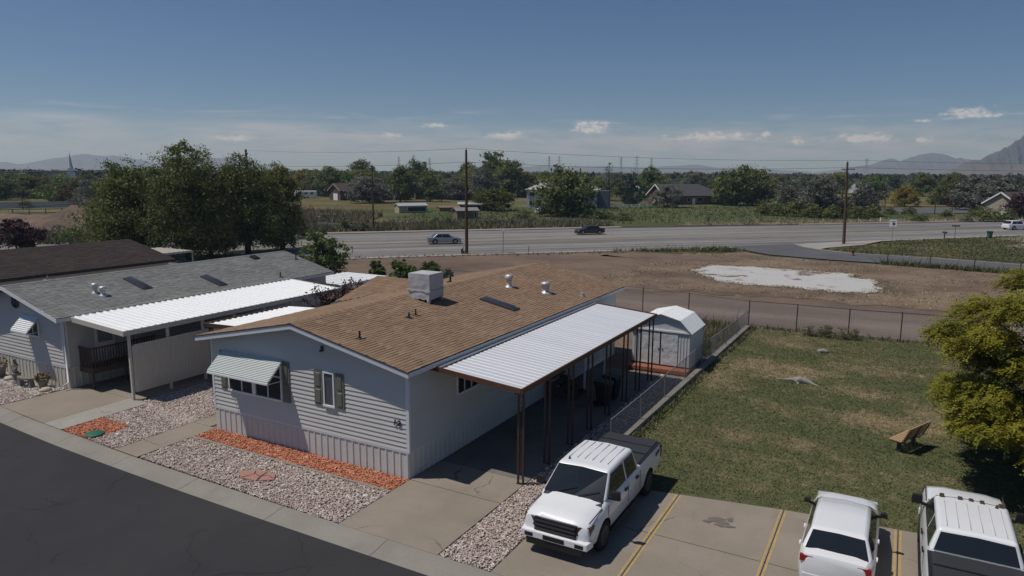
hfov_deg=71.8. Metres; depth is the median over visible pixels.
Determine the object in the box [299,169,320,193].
tree
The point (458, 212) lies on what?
plank shed
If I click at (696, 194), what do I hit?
brick house
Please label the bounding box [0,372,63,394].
white rock
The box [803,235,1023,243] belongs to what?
gutter
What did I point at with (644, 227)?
kerb
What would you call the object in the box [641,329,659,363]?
door
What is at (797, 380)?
tree root
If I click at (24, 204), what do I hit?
bush
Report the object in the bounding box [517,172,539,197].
tree
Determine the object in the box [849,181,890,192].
distant house
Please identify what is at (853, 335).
bush
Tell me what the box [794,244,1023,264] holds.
side road kerb
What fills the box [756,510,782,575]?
bay line
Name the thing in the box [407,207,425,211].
window
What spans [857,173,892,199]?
tree
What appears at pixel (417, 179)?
tree
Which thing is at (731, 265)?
slab edge weeds
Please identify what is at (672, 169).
mountain
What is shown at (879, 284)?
slab edge weeds
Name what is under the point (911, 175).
tree
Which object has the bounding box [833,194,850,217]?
conifer
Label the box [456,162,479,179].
tree
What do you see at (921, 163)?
mountain
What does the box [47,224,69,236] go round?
bush
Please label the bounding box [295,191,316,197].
travel trailer
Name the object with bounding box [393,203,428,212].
tan shed
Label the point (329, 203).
hay field
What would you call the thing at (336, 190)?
brown house
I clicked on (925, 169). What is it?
power line
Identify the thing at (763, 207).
bush
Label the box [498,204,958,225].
green pasture
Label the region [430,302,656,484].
carport
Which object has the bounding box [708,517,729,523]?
oil stain
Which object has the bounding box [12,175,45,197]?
tree
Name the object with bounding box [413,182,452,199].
brown house
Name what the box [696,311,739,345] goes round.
yard weeds
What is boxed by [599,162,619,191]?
tree
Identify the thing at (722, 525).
oil stain
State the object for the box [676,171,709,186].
tree
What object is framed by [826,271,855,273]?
slab edge weeds
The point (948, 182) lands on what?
tree
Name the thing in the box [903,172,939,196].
tree
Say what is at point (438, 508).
driveway
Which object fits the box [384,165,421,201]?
tree
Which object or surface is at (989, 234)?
wheelie bin
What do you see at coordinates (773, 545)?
bay line
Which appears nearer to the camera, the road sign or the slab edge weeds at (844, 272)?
the slab edge weeds at (844, 272)
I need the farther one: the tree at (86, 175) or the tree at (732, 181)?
the tree at (86, 175)
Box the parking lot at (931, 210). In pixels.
[881,208,977,213]
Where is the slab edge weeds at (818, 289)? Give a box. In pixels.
[787,285,850,293]
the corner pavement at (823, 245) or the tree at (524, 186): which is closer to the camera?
the corner pavement at (823, 245)
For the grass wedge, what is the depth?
94.26 m
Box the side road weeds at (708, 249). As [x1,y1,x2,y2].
[611,244,750,252]
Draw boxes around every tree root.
[776,377,818,386]
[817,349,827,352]
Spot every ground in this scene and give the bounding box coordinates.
[0,170,1023,273]
[611,253,1023,315]
[613,249,745,253]
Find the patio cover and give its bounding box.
[203,305,312,387]
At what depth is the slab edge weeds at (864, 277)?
67.92 m
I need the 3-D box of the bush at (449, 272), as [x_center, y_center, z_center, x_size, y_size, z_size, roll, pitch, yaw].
[-5.759,-1.075,64.045,1.554,1.557,1.453,5,11,28]
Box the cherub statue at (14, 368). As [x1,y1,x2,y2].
[10,359,21,383]
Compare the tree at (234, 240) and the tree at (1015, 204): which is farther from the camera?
the tree at (1015, 204)
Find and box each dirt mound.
[0,213,43,223]
[25,205,99,226]
[604,252,737,261]
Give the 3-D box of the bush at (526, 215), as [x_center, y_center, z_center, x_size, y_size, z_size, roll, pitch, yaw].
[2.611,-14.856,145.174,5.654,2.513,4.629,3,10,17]
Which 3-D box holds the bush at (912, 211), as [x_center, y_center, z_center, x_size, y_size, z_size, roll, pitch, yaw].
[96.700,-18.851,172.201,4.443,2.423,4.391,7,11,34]
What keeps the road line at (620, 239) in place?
on the road at (630, 238)
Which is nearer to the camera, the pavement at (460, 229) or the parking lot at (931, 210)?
the pavement at (460, 229)
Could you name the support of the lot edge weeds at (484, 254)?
on the dirt lot at (597, 265)
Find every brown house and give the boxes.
[327,183,360,199]
[375,183,408,199]
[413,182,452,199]
[981,192,1023,216]
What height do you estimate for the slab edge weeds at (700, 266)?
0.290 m
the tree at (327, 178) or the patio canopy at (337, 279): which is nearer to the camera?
the patio canopy at (337, 279)
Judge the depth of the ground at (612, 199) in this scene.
219.61 m
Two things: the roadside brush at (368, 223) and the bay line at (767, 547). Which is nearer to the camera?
the bay line at (767, 547)
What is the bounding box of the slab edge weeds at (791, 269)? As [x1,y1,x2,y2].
[755,266,827,271]
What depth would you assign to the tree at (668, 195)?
202.09 m
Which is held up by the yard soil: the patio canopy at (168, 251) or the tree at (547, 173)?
the patio canopy at (168, 251)
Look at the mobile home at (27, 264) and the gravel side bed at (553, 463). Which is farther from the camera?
the mobile home at (27, 264)
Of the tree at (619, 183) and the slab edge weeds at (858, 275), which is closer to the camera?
the slab edge weeds at (858, 275)
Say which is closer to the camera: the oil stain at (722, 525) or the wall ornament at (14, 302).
the oil stain at (722, 525)
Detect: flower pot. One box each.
[0,355,9,376]
[34,372,51,388]
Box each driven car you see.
[426,233,460,243]
[574,225,604,234]
[1001,220,1023,229]
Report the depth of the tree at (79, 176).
246.83 m
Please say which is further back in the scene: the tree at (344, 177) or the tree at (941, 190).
the tree at (344, 177)
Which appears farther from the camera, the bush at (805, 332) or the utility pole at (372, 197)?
the utility pole at (372, 197)
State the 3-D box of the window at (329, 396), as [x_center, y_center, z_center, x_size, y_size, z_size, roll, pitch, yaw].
[-6.322,3.510,24.423,0.540,1.250,0.090,5,11,28]
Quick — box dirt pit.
[0,226,87,231]
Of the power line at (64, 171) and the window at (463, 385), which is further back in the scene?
the power line at (64, 171)
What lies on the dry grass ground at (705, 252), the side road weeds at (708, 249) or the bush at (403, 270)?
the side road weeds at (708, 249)
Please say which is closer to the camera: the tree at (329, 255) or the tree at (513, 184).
the tree at (329, 255)
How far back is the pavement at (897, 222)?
145.09 m
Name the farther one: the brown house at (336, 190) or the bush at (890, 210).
the brown house at (336, 190)
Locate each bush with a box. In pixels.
[19,199,32,207]
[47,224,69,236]
[54,225,85,238]
[75,196,91,207]
[293,226,316,238]
[316,212,335,218]
[331,217,359,229]
[352,221,370,229]
[368,260,386,275]
[389,259,417,278]
[417,260,443,277]
[429,216,443,223]
[442,216,450,223]
[442,268,453,278]
[481,214,497,223]
[513,210,536,219]
[537,201,554,216]
[573,201,599,217]
[583,208,619,218]
[608,211,635,220]
[752,200,772,214]
[768,201,787,214]
[782,198,805,215]
[798,203,824,217]
[801,324,818,335]
[816,325,836,338]
[820,204,843,217]
[833,327,849,339]
[847,206,873,217]
[849,329,862,340]
[863,205,883,217]
[883,206,896,213]
[900,206,917,214]
[909,214,929,220]
[937,209,954,216]
[957,215,975,221]
[963,207,982,217]
[973,206,1002,221]
[992,208,1022,221]
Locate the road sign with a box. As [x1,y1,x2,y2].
[890,219,896,234]
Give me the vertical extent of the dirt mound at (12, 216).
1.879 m
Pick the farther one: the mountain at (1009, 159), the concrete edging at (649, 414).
the mountain at (1009, 159)
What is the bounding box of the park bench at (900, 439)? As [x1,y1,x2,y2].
[889,421,930,451]
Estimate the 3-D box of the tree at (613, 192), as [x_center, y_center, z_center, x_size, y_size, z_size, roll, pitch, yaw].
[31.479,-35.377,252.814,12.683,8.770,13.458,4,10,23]
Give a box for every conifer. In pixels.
[620,170,644,203]
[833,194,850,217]
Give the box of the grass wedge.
[828,236,1023,263]
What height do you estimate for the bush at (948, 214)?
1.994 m
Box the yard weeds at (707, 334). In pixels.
[700,316,739,355]
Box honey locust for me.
[914,267,1023,474]
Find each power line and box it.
[0,167,240,172]
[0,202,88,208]
[254,148,465,152]
[262,162,457,166]
[471,162,850,168]
[478,149,836,160]
[851,167,987,170]
[860,160,998,163]
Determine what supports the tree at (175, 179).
on the ground at (612, 199)
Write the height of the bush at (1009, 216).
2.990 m
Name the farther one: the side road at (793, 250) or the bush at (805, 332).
the side road at (793, 250)
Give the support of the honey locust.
on the lawn at (912, 515)
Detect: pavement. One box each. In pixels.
[316,226,618,233]
[799,241,879,248]
[815,219,1023,223]
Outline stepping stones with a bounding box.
[239,470,274,481]
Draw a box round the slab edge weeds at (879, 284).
[869,279,888,291]
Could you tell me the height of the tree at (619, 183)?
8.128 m
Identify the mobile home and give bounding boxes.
[0,239,175,284]
[0,251,333,388]
[194,261,624,479]
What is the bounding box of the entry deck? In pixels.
[78,335,155,388]
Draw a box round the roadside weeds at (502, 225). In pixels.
[292,216,615,232]
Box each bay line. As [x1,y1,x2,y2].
[617,494,676,575]
[623,495,681,575]
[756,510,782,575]
[761,511,786,575]
[893,530,896,575]
[898,531,901,575]
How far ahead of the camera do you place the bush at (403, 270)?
63.27 m
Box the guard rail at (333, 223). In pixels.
[318,222,360,225]
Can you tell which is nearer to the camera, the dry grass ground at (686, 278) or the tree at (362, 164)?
the dry grass ground at (686, 278)
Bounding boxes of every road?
[0,220,1023,262]
[616,293,1023,348]
[732,244,1023,270]
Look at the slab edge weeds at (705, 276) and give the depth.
68.25 m
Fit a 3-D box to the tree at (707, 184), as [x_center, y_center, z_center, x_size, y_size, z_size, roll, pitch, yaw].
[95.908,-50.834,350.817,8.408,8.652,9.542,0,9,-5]
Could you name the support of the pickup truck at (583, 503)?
on the parking bays
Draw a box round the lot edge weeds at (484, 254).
[313,249,625,259]
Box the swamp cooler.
[408,270,444,303]
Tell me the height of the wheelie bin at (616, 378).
1.119 m
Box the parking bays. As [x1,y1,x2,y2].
[491,490,1023,575]
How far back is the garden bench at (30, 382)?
32.78 m
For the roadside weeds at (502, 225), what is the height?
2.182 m
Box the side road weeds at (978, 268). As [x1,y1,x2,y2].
[873,256,1023,274]
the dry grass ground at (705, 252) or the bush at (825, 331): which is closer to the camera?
the bush at (825, 331)
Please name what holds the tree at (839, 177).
on the hay field at (923, 199)
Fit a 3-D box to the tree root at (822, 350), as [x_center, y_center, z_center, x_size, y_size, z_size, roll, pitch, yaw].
[17.507,3.566,39.900,0.577,0.281,0.372,5,11,28]
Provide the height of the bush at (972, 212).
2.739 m
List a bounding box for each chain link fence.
[443,269,1023,350]
[610,309,748,433]
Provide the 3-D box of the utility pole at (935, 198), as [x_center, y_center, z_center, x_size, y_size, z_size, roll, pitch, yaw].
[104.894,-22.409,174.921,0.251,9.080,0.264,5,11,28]
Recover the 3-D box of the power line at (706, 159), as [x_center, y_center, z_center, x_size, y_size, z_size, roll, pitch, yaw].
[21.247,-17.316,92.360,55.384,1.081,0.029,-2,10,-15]
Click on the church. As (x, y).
(70, 167)
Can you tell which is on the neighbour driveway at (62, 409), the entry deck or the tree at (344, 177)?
the entry deck
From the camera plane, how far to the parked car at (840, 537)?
17.15 m
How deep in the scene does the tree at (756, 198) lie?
214.95 m
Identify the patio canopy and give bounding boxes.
[151,247,193,261]
[326,272,387,299]
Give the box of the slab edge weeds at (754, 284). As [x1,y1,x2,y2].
[716,280,761,285]
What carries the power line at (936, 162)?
attached to the utility pole at (845, 213)
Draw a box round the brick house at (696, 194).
[645,184,723,204]
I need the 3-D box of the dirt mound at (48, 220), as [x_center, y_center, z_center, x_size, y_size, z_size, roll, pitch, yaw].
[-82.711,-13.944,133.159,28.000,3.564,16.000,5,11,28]
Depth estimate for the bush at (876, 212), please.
160.64 m
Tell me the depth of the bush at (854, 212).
158.16 m
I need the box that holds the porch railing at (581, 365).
[570,347,605,388]
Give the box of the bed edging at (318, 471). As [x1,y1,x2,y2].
[191,436,390,492]
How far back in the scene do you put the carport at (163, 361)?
33.34 m
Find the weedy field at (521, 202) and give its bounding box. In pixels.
[0,198,773,231]
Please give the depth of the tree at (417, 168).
309.25 m
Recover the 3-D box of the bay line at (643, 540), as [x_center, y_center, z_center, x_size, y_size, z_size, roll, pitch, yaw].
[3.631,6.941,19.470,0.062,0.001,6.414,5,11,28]
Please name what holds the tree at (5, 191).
on the ground at (612, 199)
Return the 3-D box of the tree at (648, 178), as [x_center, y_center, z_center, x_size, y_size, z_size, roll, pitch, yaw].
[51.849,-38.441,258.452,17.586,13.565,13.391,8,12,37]
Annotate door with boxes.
[94,329,115,360]
[333,193,337,199]
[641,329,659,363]
[660,332,677,365]
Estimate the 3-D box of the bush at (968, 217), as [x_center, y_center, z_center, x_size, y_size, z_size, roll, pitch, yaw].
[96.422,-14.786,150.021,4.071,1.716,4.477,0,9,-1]
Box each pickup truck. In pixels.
[521,432,661,557]
[911,483,1023,575]
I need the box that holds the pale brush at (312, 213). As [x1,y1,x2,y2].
[295,203,384,223]
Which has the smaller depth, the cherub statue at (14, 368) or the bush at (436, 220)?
the cherub statue at (14, 368)
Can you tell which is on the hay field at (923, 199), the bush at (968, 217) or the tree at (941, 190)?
the tree at (941, 190)
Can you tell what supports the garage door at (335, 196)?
in the brown house at (336, 190)
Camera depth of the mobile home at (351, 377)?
25.60 m
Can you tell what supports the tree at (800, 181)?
on the ground at (612, 199)
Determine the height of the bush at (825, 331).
0.914 m
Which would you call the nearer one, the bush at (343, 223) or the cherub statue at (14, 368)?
the cherub statue at (14, 368)
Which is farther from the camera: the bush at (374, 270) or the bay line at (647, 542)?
the bush at (374, 270)
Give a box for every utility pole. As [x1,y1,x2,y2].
[371,165,374,228]
[465,148,468,253]
[842,160,854,243]
[934,180,937,214]
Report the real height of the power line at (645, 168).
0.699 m
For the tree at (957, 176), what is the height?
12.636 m
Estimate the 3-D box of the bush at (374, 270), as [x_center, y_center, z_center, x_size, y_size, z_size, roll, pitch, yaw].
[-12.156,-1.495,64.475,1.886,2.199,1.901,5,11,28]
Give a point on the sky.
(731, 83)
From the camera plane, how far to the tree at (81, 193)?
185.57 m
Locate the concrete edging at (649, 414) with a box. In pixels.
[622,325,749,434]
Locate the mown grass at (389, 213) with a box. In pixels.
[335,205,555,216]
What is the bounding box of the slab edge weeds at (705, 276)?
[701,275,719,280]
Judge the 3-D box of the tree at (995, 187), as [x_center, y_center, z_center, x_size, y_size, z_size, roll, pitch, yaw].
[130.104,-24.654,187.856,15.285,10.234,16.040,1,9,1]
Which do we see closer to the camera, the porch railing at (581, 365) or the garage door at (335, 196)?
the porch railing at (581, 365)
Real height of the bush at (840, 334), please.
0.915 m
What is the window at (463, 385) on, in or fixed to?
in the mobile home at (351, 377)
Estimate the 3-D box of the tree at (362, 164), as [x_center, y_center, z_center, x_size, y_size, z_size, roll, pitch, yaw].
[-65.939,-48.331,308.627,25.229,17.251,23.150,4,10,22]
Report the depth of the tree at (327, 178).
279.11 m
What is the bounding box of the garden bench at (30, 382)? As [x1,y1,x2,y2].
[17,376,34,387]
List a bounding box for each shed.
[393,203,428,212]
[437,206,459,210]
[451,207,479,218]
[457,202,483,210]
[628,306,704,375]
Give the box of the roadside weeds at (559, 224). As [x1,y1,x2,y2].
[307,215,610,232]
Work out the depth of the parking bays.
19.10 m
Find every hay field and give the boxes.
[293,199,459,208]
[768,192,959,206]
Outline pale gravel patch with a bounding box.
[692,264,882,293]
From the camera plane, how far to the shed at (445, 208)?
178.41 m
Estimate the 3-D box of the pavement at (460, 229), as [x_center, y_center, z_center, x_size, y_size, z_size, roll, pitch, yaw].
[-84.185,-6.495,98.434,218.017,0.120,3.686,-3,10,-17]
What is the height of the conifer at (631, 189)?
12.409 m
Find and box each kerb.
[0,406,500,575]
[168,247,732,263]
[172,220,1020,237]
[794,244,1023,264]
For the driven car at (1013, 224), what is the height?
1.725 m
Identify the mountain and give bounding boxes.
[0,154,297,171]
[442,165,810,173]
[811,153,970,174]
[936,135,1023,176]
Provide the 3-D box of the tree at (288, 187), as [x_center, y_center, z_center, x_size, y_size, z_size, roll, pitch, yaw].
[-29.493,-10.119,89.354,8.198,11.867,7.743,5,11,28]
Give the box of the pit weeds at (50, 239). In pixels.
[1,222,94,244]
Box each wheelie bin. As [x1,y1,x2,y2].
[593,378,613,405]
[602,372,621,399]
[986,231,993,237]
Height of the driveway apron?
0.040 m
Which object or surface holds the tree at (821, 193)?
on the green pasture
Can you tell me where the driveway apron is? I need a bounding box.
[997,236,1023,247]
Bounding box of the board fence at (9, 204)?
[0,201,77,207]
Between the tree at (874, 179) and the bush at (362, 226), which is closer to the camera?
the bush at (362, 226)
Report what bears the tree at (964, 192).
on the ground at (612, 199)
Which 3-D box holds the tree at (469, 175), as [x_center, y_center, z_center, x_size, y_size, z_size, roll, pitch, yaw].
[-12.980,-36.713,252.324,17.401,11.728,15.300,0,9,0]
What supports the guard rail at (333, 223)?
on the weedy field at (521, 202)
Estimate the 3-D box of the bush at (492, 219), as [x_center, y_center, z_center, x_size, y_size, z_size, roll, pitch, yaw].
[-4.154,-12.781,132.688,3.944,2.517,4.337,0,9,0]
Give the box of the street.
[0,423,426,575]
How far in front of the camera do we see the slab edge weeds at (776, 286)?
62.90 m
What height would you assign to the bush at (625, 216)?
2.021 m
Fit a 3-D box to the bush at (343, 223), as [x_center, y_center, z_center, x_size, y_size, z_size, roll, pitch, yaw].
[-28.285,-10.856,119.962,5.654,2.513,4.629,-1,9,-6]
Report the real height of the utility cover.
0.105 m
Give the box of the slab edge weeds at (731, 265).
[712,264,749,266]
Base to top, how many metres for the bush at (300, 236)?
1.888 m
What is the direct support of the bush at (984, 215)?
on the ground at (612, 199)
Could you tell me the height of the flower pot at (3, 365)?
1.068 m
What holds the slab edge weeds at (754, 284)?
on the pale gravel patch
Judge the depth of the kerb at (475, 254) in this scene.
86.48 m
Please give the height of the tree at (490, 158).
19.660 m
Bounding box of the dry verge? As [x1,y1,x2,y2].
[678,219,974,224]
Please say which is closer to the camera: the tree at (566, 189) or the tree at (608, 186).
the tree at (566, 189)
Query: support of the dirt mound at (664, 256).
on the dirt lot at (597, 265)
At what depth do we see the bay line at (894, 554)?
18.80 m
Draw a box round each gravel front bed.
[0,381,65,404]
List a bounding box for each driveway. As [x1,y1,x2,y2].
[0,373,216,457]
[339,365,659,554]
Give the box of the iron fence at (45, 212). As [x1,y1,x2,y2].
[0,208,63,214]
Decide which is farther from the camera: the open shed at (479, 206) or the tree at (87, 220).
the open shed at (479, 206)
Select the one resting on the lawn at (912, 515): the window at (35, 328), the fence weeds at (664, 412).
the fence weeds at (664, 412)
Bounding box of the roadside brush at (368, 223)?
[302,215,600,228]
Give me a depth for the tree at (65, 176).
322.87 m
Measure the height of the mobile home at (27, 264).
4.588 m
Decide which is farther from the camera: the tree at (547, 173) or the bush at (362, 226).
the tree at (547, 173)
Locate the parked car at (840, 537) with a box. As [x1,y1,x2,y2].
[798,491,887,575]
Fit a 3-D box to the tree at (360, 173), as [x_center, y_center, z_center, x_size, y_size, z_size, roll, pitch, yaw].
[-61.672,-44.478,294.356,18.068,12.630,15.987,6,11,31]
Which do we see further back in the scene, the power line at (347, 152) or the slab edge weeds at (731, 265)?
the power line at (347, 152)
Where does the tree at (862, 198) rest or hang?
on the green pasture
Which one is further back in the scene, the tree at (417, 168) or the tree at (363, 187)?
the tree at (417, 168)
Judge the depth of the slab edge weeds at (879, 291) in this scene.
60.23 m
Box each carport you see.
[70,278,339,399]
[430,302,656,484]
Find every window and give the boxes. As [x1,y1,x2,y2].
[27,319,39,337]
[228,364,283,401]
[322,371,335,408]
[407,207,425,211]
[456,377,479,395]
[462,205,481,209]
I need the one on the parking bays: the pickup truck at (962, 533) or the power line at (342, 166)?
the pickup truck at (962, 533)
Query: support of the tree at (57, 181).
on the ground at (612, 199)
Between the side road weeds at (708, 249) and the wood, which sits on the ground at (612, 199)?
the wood
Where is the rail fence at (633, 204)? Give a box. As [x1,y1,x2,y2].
[609,204,677,207]
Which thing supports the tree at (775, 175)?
on the hay field at (923, 199)
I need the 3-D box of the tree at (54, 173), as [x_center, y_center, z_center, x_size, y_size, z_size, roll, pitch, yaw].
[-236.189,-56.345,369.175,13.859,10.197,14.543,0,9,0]
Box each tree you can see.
[0,173,17,179]
[0,178,22,199]
[0,181,11,199]
[0,218,47,248]
[5,173,29,197]
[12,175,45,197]
[23,175,55,198]
[27,176,74,201]
[42,169,57,177]
[48,170,67,180]
[50,178,84,200]
[54,173,74,181]
[61,154,175,247]
[64,179,100,207]
[70,175,85,181]
[70,182,163,245]
[76,171,96,185]
[126,138,238,259]
[164,181,253,258]
[212,151,299,253]
[255,160,309,250]
[289,168,319,194]
[297,230,351,273]
[298,277,367,307]
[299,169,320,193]
[309,165,342,194]
[338,170,354,182]
[342,158,385,182]
[342,175,396,203]
[348,168,379,182]
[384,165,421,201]
[395,171,421,195]
[406,157,433,180]
[414,169,444,201]
[440,177,468,199]
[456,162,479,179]
[459,169,496,199]
[464,167,505,195]
[470,186,515,210]
[479,151,511,179]
[491,159,533,197]
[510,170,538,195]
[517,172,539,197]
[527,163,599,216]
[534,171,551,179]
[592,178,605,189]
[594,177,619,199]
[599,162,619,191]
[611,178,626,196]
[631,165,669,199]
[645,185,686,207]
[653,178,671,184]
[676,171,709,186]
[703,178,712,188]
[708,165,763,205]
[725,164,781,205]
[766,173,787,193]
[771,175,785,194]
[773,176,810,206]
[791,177,808,187]
[794,175,844,216]
[826,172,852,193]
[842,180,886,215]
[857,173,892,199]
[887,185,922,206]
[900,172,932,192]
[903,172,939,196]
[924,184,949,204]
[933,174,958,192]
[942,174,992,209]
[944,193,963,206]
[950,171,965,187]
[970,177,1023,210]
[998,192,1023,217]
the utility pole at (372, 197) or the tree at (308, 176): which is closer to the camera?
the utility pole at (372, 197)
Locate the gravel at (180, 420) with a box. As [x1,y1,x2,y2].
[0,382,545,571]
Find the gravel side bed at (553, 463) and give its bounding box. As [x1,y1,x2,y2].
[528,374,683,487]
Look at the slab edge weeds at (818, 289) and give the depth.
61.06 m
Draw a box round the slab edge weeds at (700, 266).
[687,264,712,269]
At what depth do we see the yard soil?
37.66 m
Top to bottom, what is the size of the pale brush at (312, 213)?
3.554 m
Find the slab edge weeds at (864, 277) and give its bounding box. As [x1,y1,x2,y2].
[850,277,877,279]
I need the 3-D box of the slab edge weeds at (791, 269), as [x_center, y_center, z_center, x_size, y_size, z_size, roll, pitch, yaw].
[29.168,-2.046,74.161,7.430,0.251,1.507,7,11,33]
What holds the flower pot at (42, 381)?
on the white rock at (34, 390)
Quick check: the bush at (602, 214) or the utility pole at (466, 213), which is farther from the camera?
the bush at (602, 214)
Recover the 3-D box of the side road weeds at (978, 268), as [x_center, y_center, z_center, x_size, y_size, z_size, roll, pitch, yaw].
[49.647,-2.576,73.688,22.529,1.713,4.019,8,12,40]
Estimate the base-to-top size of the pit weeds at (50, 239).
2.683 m
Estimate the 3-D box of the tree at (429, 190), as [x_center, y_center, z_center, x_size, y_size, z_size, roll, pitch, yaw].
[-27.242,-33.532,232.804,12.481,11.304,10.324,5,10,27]
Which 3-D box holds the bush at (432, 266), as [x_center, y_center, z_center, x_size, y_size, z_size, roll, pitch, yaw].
[-7.514,-1.383,63.937,2.470,2.324,2.647,-5,11,-28]
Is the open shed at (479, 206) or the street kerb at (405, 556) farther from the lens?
the open shed at (479, 206)
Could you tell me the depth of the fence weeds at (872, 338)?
43.42 m
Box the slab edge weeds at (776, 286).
[759,285,789,287]
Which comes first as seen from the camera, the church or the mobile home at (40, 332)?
the mobile home at (40, 332)
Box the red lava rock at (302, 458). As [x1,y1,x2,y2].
[63,417,408,490]
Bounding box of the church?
[62,153,75,175]
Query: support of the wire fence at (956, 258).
on the ground at (612, 199)
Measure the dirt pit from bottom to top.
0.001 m
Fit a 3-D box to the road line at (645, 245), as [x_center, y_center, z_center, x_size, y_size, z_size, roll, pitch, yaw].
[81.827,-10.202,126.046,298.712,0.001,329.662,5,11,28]
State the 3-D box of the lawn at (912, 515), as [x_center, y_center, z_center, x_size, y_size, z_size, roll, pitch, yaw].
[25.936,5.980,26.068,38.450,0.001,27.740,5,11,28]
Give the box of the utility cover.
[85,430,104,437]
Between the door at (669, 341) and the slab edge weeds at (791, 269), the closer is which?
the door at (669, 341)
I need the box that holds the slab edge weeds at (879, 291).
[853,289,885,293]
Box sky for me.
[0,0,1023,172]
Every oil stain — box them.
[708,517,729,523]
[715,524,735,527]
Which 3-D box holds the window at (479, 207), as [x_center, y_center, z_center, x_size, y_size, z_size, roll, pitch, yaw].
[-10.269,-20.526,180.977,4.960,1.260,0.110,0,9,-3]
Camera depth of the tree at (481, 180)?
238.09 m
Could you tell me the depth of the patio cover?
32.60 m
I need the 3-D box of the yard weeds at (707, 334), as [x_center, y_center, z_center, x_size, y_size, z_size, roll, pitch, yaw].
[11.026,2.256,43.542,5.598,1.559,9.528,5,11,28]
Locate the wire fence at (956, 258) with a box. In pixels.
[887,252,1023,270]
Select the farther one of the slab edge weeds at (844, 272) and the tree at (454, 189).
the tree at (454, 189)
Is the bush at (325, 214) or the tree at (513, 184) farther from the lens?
the tree at (513, 184)
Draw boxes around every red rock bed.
[66,419,129,438]
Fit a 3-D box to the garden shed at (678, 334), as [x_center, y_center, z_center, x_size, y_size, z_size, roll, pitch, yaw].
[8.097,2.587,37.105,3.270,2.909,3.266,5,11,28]
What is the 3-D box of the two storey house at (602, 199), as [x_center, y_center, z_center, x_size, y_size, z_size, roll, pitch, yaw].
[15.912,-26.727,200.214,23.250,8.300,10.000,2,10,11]
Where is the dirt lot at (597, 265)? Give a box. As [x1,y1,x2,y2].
[312,252,1021,352]
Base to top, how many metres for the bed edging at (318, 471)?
0.115 m
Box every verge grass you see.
[679,216,1022,225]
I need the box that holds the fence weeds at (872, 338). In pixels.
[750,324,999,348]
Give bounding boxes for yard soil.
[9,285,898,575]
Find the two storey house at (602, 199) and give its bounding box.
[525,179,609,208]
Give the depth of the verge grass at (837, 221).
144.81 m
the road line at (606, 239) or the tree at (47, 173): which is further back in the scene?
the tree at (47, 173)
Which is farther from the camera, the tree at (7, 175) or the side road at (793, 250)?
the tree at (7, 175)
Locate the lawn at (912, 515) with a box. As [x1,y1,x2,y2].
[637,329,1023,551]
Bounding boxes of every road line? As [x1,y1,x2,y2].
[35,222,994,242]
[175,233,999,258]
[251,229,974,248]
[262,229,981,248]
[313,226,981,242]
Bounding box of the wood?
[0,168,1023,191]
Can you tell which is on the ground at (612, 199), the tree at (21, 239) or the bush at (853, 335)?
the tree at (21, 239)
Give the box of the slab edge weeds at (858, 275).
[847,272,861,277]
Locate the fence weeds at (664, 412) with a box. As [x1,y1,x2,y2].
[630,327,753,437]
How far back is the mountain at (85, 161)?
6497.36 m
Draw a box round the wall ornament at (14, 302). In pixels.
[11,297,18,307]
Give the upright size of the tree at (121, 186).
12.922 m
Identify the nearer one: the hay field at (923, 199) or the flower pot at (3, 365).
the flower pot at (3, 365)
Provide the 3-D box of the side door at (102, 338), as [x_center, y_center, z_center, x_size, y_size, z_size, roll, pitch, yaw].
[-19.458,2.437,33.827,0.080,2.000,0.950,5,11,28]
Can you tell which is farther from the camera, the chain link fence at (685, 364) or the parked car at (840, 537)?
the chain link fence at (685, 364)
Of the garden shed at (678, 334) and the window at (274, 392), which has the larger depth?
the garden shed at (678, 334)
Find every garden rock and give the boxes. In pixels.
[3,375,12,380]
[40,387,51,392]
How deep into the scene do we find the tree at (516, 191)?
293.31 m
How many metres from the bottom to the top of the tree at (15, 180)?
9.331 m

